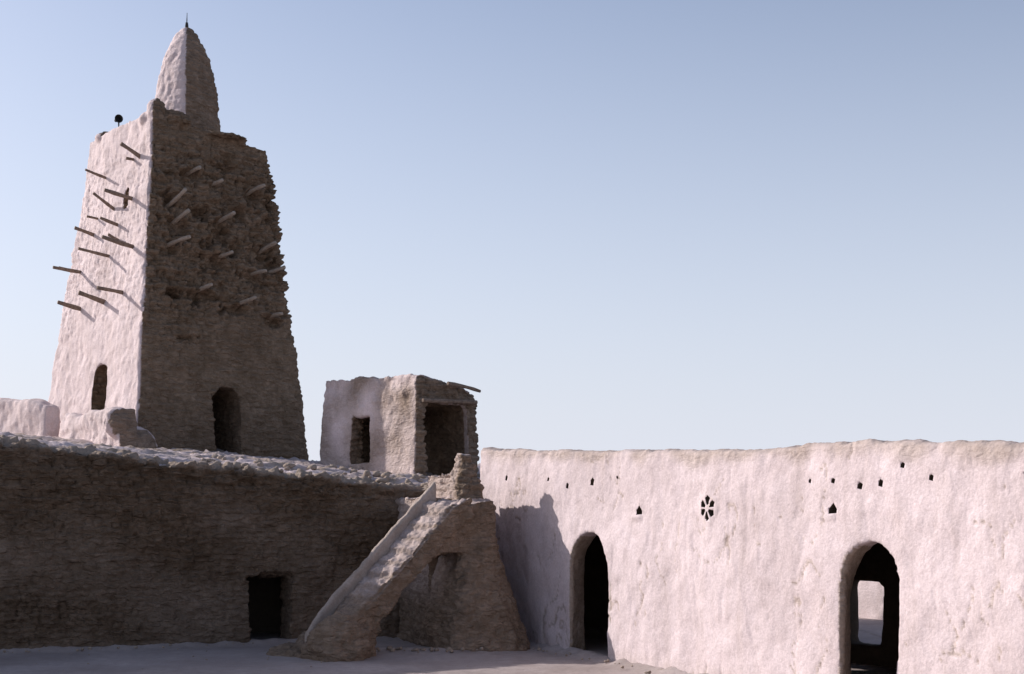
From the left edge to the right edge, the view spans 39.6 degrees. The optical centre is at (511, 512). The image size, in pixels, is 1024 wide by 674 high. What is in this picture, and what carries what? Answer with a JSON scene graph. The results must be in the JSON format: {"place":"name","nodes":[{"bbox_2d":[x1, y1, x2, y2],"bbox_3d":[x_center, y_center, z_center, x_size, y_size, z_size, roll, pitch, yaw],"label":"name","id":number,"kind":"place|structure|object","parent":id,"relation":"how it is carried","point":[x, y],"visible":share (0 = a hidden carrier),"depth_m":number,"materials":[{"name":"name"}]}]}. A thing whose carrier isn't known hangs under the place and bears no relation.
{"place":"outdoors","nodes":[
{"label":"outdoors","id":0,"kind":"place"},
{"bbox_2d":[0,618,896,673],"bbox_3d":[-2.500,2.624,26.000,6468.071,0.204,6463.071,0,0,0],"label":"ground","id":1,"kind":"structure","parent":0,"point":[235,657],"depth_m":25.70,"materials":[{"name":"grey sand"}]},
{"bbox_2d":[0,435,428,649],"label":"courtyard wall","id":2,"kind":"structure","parent":1,"relation":"on","point":[105,549],"depth_m":28.37,"materials":[{"name":"brown brick"}]},
{"bbox_2d":[0,431,480,485],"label":"flat roof","id":3,"kind":"structure","parent":1,"relation":"on","point":[178,455],"depth_m":31.46,"materials":[{"name":"stone"},{"name":"mud"}]},
{"bbox_2d":[0,398,60,436],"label":"rooftop parapet","id":4,"kind":"structure","parent":3,"relation":"on","point":[36,417],"depth_m":38.27,"materials":[{"name":"beige paint"}]},
{"bbox_2d":[59,407,157,448],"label":"rooftop parapet","id":5,"kind":"structure","parent":3,"relation":"on","point":[115,426],"depth_m":34.99,"materials":[{"name":"beige paint"}]},
{"bbox_2d":[48,18,308,460],"bbox_3d":[-9.861,-7.165,40.683,5.637,13.831,7.755,0,0,-38],"label":"minaret","id":6,"kind":"object","parent":3,"relation":"on","point":[175,327],"visible":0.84,"depth_m":38.57,"materials":[{"name":"soil"}]},
{"bbox_2d":[114,114,122,126],"bbox_3d":[-10.960,-10.726,39.506,0.228,0.552,0.380,0,0,-28],"label":"loudspeaker","id":7,"kind":"object","parent":6,"relation":"attached to","point":[119,118],"visible":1,"depth_m":39.41,"materials":[{"name":"metal"}]},
{"bbox_2d":[320,374,479,476],"bbox_3d":[-2.856,-1.715,35.271,1.988,3.307,4.787,0,0,-38],"label":"rooftop room","id":8,"kind":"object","parent":3,"relation":"on","point":[393,425],"visible":0.61,"depth_m":34.30,"materials":[{"name":"beige paint"}]},
{"bbox_2d":[418,381,480,404],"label":"lintel","id":9,"kind":"structure","parent":8,"relation":"attached to","point":[459,402],"depth_m":33.41,"materials":[{"name":"brown wood"}]},
{"bbox_2d":[246,576,282,632],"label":"doorway","id":10,"kind":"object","parent":1,"relation":"on","point":[265,604],"depth_m":31.79,"materials":[{"name":"black"}]},
{"bbox_2d":[3,454,661,673],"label":"rubble","id":11,"kind":"object","parent":1,"relation":"on","point":[367,473],"visible":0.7,"depth_m":30.35,"materials":[{"name":"stone"}]},
{"bbox_2d":[266,453,529,661],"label":"staircase","id":12,"kind":"structure","parent":1,"relation":"on","point":[432,562],"depth_m":27.34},
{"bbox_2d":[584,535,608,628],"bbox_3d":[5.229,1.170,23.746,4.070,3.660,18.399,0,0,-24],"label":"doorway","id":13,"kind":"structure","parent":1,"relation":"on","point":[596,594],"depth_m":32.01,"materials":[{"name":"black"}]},
{"bbox_2d":[480,439,1023,673],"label":"arcade wall","id":14,"kind":"structure","parent":1,"relation":"on","point":[732,561],"depth_m":20.99,"materials":[{"name":"paint"}]},
{"bbox_2d":[858,581,883,619],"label":"enclosure wall","id":15,"kind":"structure","parent":1,"relation":"on","point":[870,598],"depth_m":36.03,"materials":[{"name":"paint"}]},
{"bbox_2d":[850,543,899,668],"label":"gallery back wall","id":16,"kind":"structure","parent":1,"relation":"on","point":[877,564],"depth_m":24.87,"materials":[{"name":"black"}]},
{"bbox_2d":[0,0,1023,463],"label":"sky","id":17,"kind":"structure","parent":0,"point":[619,225],"materials":[{"name":"blue"}]}
]}

